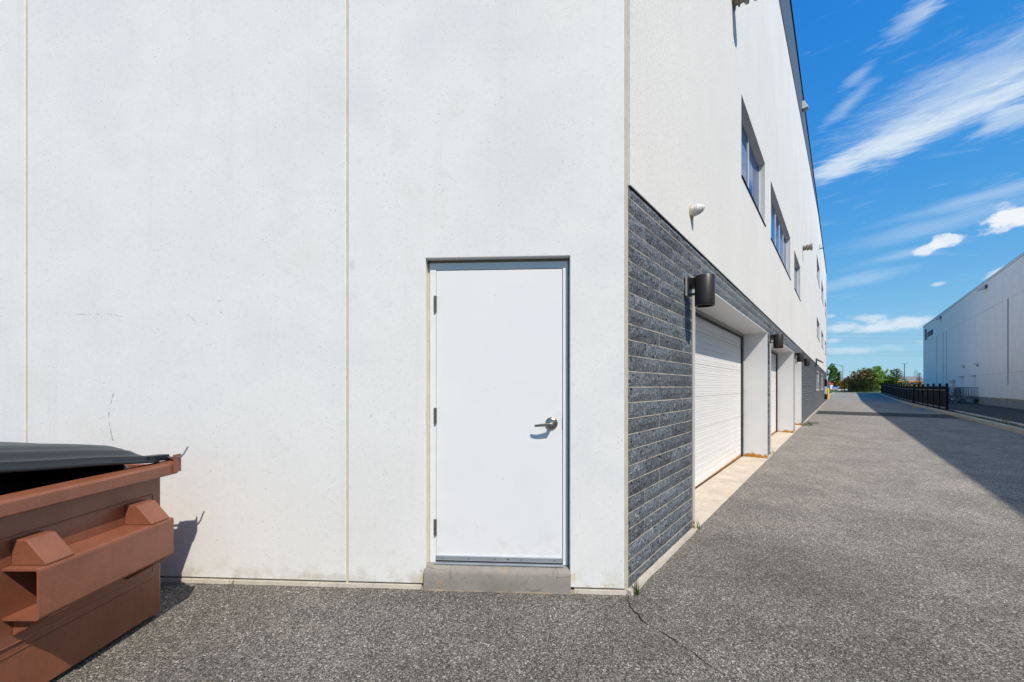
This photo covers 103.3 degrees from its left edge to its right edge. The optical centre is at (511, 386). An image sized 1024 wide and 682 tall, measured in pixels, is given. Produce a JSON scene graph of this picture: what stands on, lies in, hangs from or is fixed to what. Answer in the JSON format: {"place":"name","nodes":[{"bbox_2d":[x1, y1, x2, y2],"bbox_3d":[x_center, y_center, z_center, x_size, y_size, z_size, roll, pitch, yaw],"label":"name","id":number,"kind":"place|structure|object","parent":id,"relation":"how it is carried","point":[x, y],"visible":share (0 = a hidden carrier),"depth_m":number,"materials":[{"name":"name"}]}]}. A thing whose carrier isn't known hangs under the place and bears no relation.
{"place":"outdoors","nodes":[
{"label":"outdoors","id":0,"kind":"place"},
{"bbox_2d":[49,393,1023,681],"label":"driveway","id":1,"kind":"structure","parent":0,"point":[893,505],"depth_m":2.66,"materials":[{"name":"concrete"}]},
{"bbox_2d":[0,442,188,681],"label":"dumpster","id":2,"kind":"object","parent":1,"relation":"on","point":[81,559],"visible":1,"depth_m":2.03,"materials":[{"name":"brown paint"}]},
{"bbox_2d":[72,464,129,479],"bbox_3d":[-2.464,0.606,2.409,0.400,0.353,0.305,0,0,0],"label":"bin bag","id":3,"kind":"object","parent":2,"relation":"in","point":[80,472],"visible":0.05,"depth_m":2.33,"materials":[{"name":"black plastic"}]},
{"bbox_2d":[631,571,639,594],"bbox_3d":[0.860,1.373,2.819,0.095,0.153,0.113,0,0,0],"label":"grass tuft","id":4,"kind":"object","parent":1,"relation":"on","point":[636,590],"visible":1,"depth_m":2.82,"materials":[{"name":"green plant"}]},
{"bbox_2d":[628,597,727,676],"bbox_3d":[0.934,1.446,2.292,0.106,0.001,1.025,0,0,-20],"label":"driveway crack","id":5,"kind":"object","parent":1,"relation":"on","point":[666,634],"visible":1,"depth_m":2.39,"materials":[{"name":"black asphalt"}]},
{"bbox_2d":[829,392,876,393],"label":"end kerb","id":6,"kind":"structure","parent":1,"relation":"on","point":[848,392],"depth_m":63.69,"materials":[{"name":"concrete"}]},
{"bbox_2d":[816,411,961,418],"bbox_3d":[19.381,1.446,21.302,5.320,0.001,3.700,0,0,39],"label":"asphalt patch","id":7,"kind":"object","parent":1,"relation":"on","point":[888,414],"visible":1,"depth_m":21.07,"materials":[{"name":"black asphalt"}]},
{"bbox_2d":[877,393,1023,434],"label":"kerb","id":8,"kind":"structure","parent":1,"relation":"on","point":[1015,429],"depth_m":17.34,"materials":[{"name":"concrete"}]},
{"bbox_2d":[829,389,880,392],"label":"lawn","id":9,"kind":"structure","parent":0,"point":[830,390],"depth_m":67.29,"materials":[{"name":"green plant"}]},
{"bbox_2d":[827,363,836,389],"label":"young tree","id":10,"kind":"object","parent":9,"relation":"on","point":[832,371],"visible":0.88,"depth_m":91.46,"materials":[{"name":"green plant"}]},
{"bbox_2d":[832,365,840,389],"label":"young tree","id":11,"kind":"object","parent":9,"relation":"on","point":[837,374],"visible":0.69,"depth_m":93.41,"materials":[{"name":"green plant"}]},
{"bbox_2d":[847,380,860,391],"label":"dark spruce","id":12,"kind":"object","parent":9,"relation":"on","point":[853,384],"visible":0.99,"depth_m":65.89,"materials":[{"name":"green plant"}]},
{"bbox_2d":[845,371,869,390],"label":"purple shrub","id":13,"kind":"object","parent":9,"relation":"on","point":[854,377],"visible":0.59,"depth_m":69.22,"materials":[{"name":"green plant"}]},
{"bbox_2d":[851,377,867,391],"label":"dark spruce","id":14,"kind":"object","parent":9,"relation":"on","point":[858,384],"visible":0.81,"depth_m":66.40,"materials":[{"name":"green plant"}]},
{"bbox_2d":[856,378,872,391],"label":"dark spruce","id":15,"kind":"object","parent":9,"relation":"on","point":[864,385],"visible":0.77,"depth_m":66.92,"materials":[{"name":"green plant"}]},
{"bbox_2d":[853,369,876,390],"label":"maple tree","id":16,"kind":"object","parent":9,"relation":"on","point":[867,373],"visible":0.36,"depth_m":69.15,"materials":[{"name":"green plant"}]},
{"bbox_2d":[856,368,886,390],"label":"round tree","id":17,"kind":"object","parent":9,"relation":"on","point":[878,373],"visible":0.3,"depth_m":71.83,"materials":[{"name":"green plant"}]},
{"bbox_2d":[865,378,879,391],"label":"dark spruce","id":18,"kind":"object","parent":9,"relation":"on","point":[870,380],"visible":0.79,"depth_m":67.30,"materials":[{"name":"green plant"}]},
{"bbox_2d":[869,365,895,390],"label":"round tree","id":19,"kind":"object","parent":9,"relation":"on","point":[878,368],"visible":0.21,"depth_m":74.16,"materials":[{"name":"green plant"}]},
{"bbox_2d":[880,368,915,386],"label":"spreading tree","id":20,"kind":"object","parent":9,"relation":"on","point":[897,378],"visible":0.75,"depth_m":71.75,"materials":[{"name":"green plant"}]},
{"bbox_2d":[913,373,922,385],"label":"dark evergreen","id":21,"kind":"object","parent":9,"relation":"on","point":[918,378],"visible":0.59,"depth_m":99.96,"materials":[{"name":"green plant"}]},
{"bbox_2d":[791,0,1023,381],"label":"sky","id":22,"kind":"structure","parent":0,"point":[915,114],"materials":[{"name":"blue"}]},
{"bbox_2d":[948,410,1022,427],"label":"soil strip","id":23,"kind":"object","parent":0,"point":[986,419],"visible":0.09,"depth_m":17.52,"materials":[{"name":"brown soil"}]},
{"bbox_2d":[881,383,948,410],"bbox_3d":[38.990,0.424,40.728,0.128,2.011,46.810,0,0,39],"label":"boundary fence","id":24,"kind":"object","parent":23,"relation":"on","point":[933,396],"visible":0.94,"depth_m":29.66,"materials":[{"name":"black metal"}]},
{"bbox_2d":[946,410,1023,427],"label":"ground cover","id":25,"kind":"object","parent":23,"relation":"on","point":[985,418],"visible":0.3,"depth_m":17.42,"materials":[{"name":"green plant"}]},
{"bbox_2d":[997,416,1012,423],"bbox_3d":[18.256,1.205,14.992,0.617,0.349,0.364,0,0,-29],"label":"dry weed","id":26,"kind":"object","parent":23,"relation":"on","point":[1003,420],"visible":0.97,"depth_m":14.95,"materials":[{"name":"beige plant"}]},
{"bbox_2d":[948,399,1023,423],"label":"neighbouring lot","id":27,"kind":"structure","parent":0,"point":[1016,415],"depth_m":24.61,"materials":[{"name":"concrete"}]},
{"bbox_2d":[948,387,958,400],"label":"exit stairs","id":28,"kind":"structure","parent":27,"relation":"on","point":[950,396],"depth_m":38.34,"materials":[{"name":"grey metal"}]},
{"bbox_2d":[951,387,978,402],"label":"exit stairs","id":29,"kind":"structure","parent":27,"relation":"on","point":[958,397],"depth_m":34.65,"materials":[{"name":"grey metal"}]},
{"bbox_2d":[920,403,1023,426],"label":"lot kerb","id":30,"kind":"structure","parent":27,"relation":"on","point":[1019,424],"depth_m":17.49,"materials":[{"name":"concrete"}]},
{"label":"ground","id":31,"kind":"structure","parent":0,"visible":0},
{"bbox_2d":[0,0,826,595],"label":"commercial building","id":32,"kind":"structure","parent":31,"relation":"on","point":[358,294],"depth_m":2.98,"materials":[{"name":"paint"}]},
{"bbox_2d":[428,258,568,566],"bbox_3d":[-0.100,0.188,2.976,1.038,2.223,0.266,0,0,0],"label":"service door","id":33,"kind":"structure","parent":32,"relation":"in","point":[498,330],"depth_m":2.94,"materials":[{"name":"white paint"}]},
{"bbox_2d":[689,204,704,219],"bbox_3d":[1.810,-1.715,3.943,0.128,0.144,0.144,0,0,39],"label":"vent hood","id":34,"kind":"object","parent":32,"relation":"attached to","point":[696,209],"visible":1,"depth_m":3.92,"materials":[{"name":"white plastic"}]},
{"bbox_2d":[685,273,714,307],"bbox_3d":[1.767,-0.899,3.799,0.250,0.292,0.172,0,0,39],"label":"wall lamp","id":35,"kind":"object","parent":32,"relation":"attached to","point":[703,285],"visible":1,"depth_m":3.71,"materials":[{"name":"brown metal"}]},
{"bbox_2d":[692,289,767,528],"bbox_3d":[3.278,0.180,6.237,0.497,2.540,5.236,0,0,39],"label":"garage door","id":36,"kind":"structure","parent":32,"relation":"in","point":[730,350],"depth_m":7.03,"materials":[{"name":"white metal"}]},
{"bbox_2d":[732,0,755,10],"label":"exhaust duct","id":37,"kind":"object","parent":32,"relation":"attached to","point":[735,3],"visible":1,"depth_m":5.48,"materials":[{"name":"metal"}]},
{"bbox_2d":[741,116,765,226],"bbox_3d":[4.114,-3.729,6.987,0.169,1.222,2.450,0,0,39],"label":"window","id":38,"kind":"structure","parent":32,"relation":"in","point":[750,167],"depth_m":7.15,"materials":[{"name":"blue glass"}]},
{"bbox_2d":[768,334,782,348],"bbox_3d":[5.372,-0.929,8.240,0.250,0.292,0.172,0,0,39],"label":"wall lamp","id":39,"kind":"object","parent":32,"relation":"attached to","point":[777,339],"visible":1,"depth_m":8.16,"materials":[{"name":"brown metal"}]},
{"bbox_2d":[771,198,790,279],"bbox_3d":[6.745,-3.729,10.229,0.169,1.222,4.320,0,0,39],"label":"window","id":40,"kind":"structure","parent":32,"relation":"in","point":[778,237],"depth_m":10.49,"materials":[{"name":"blue glass"}]},
{"bbox_2d":[770,339,793,453],"bbox_3d":[6.911,0.174,10.713,0.497,2.528,5.268,0,0,39],"label":"garage door","id":41,"kind":"structure","parent":32,"relation":"in","point":[781,359],"depth_m":12.68,"materials":[{"name":"white metal"}]},
{"bbox_2d":[794,356,800,430],"bbox_3d":[9.760,0.174,14.202,0.472,2.528,2.758,0,0,39],"label":"garage door","id":42,"kind":"structure","parent":32,"relation":"in","point":[797,365],"depth_m":15.18,"materials":[{"name":"white metal"}]},
{"bbox_2d":[794,261,800,300],"bbox_3d":[9.689,-3.729,13.855,0.169,1.222,2.540,0,0,39],"label":"window","id":43,"kind":"structure","parent":32,"relation":"in","point":[795,267],"depth_m":14.43,"materials":[{"name":"glass"}]},
{"bbox_2d":[794,353,803,361],"bbox_3d":[9.009,-0.929,12.719,0.250,0.292,0.172,0,0,39],"label":"wall lamp","id":44,"kind":"object","parent":32,"relation":"attached to","point":[800,357],"visible":0.99,"depth_m":12.64,"materials":[{"name":"brown metal"}]},
{"bbox_2d":[802,101,808,111],"bbox_3d":[10.929,-10.480,15.089,0.196,0.320,0.218,0,0,39],"label":"wall light","id":45,"kind":"object","parent":32,"relation":"attached to","point":[805,106],"visible":1,"depth_m":15.04,"materials":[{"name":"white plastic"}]},
{"bbox_2d":[802,358,809,365],"bbox_3d":[11.070,-0.929,15.258,0.250,0.292,0.172,0,0,39],"label":"wall lamp","id":46,"kind":"object","parent":32,"relation":"attached to","point":[806,362],"visible":0.87,"depth_m":15.18,"materials":[{"name":"brown metal"}]},
{"bbox_2d":[803,243,812,250],"bbox_3d":[11.400,-5.370,15.608,0.310,0.274,0.274,0,0,39],"label":"exhaust duct","id":47,"kind":"object","parent":32,"relation":"attached to","point":[807,247],"visible":0.99,"depth_m":15.52,"materials":[{"name":"metal"}]},
{"bbox_2d":[825,379,826,398],"bbox_3d":[28.553,0.235,36.848,0.165,1.830,0.400,0,0,39],"label":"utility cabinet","id":48,"kind":"object","parent":32,"relation":"attached to","point":[825,388],"visible":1,"depth_m":36.68,"materials":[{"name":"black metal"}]},
{"bbox_2d":[827,377,842,385],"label":"autumn tree","id":49,"kind":"object","parent":31,"relation":"on","point":[832,381],"visible":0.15,"depth_m":209.13,"materials":[{"name":"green plant"}]},
{"bbox_2d":[836,380,847,388],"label":"autumn tree","id":50,"kind":"object","parent":31,"relation":"on","point":[841,383],"visible":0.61,"depth_m":149.25,"materials":[{"name":"brown plant"}]},
{"bbox_2d":[886,376,922,384],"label":"building","id":51,"kind":"structure","parent":31,"relation":"on","point":[911,378],"depth_m":191.98,"materials":[{"name":"grey concrete"}]},
{"bbox_2d":[898,381,921,385],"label":"school bus","id":52,"kind":"object","parent":31,"relation":"on","point":[912,382],"visible":0.16,"depth_m":122.79,"materials":[{"name":"yellow paint"}]},
{"bbox_2d":[923,252,1023,409],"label":"warehouse","id":53,"kind":"structure","parent":31,"relation":"on","point":[984,328],"depth_m":32.14,"materials":[{"name":"concrete"}]},
{"bbox_2d":[925,329,932,339],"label":"wall sign","id":54,"kind":"object","parent":53,"relation":"attached to","point":[929,333],"visible":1,"depth_m":53.30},
{"bbox_2d":[949,379,954,399],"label":"vent pipe","id":55,"kind":"object","parent":53,"relation":"attached to","point":[952,381],"visible":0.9,"depth_m":40.96,"materials":[{"name":"grey metal"}]},
{"bbox_2d":[961,376,963,394],"bbox_3d":[42.642,-0.075,38.420,0.099,1.790,1.300,0,0,39],"label":"exit door","id":56,"kind":"structure","parent":53,"relation":"in","point":[962,377],"depth_m":38.15,"materials":[{"name":"white paint"}]},
{"bbox_2d":[972,375,975,395],"bbox_3d":[39.837,-0.075,34.965,0.099,1.790,1.300,0,0,39],"label":"exit door","id":57,"kind":"structure","parent":53,"relation":"in","point":[973,376],"depth_m":34.99,"materials":[{"name":"white paint"}]},
{"bbox_2d":[976,284,987,290],"bbox_3d":[37.286,-7.832,32.141,0.499,0.376,0.700,0,0,39],"label":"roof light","id":58,"kind":"object","parent":53,"relation":"attached to","point":[982,287],"visible":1,"depth_m":31.92,"materials":[{"name":"white metal"}]}
]}

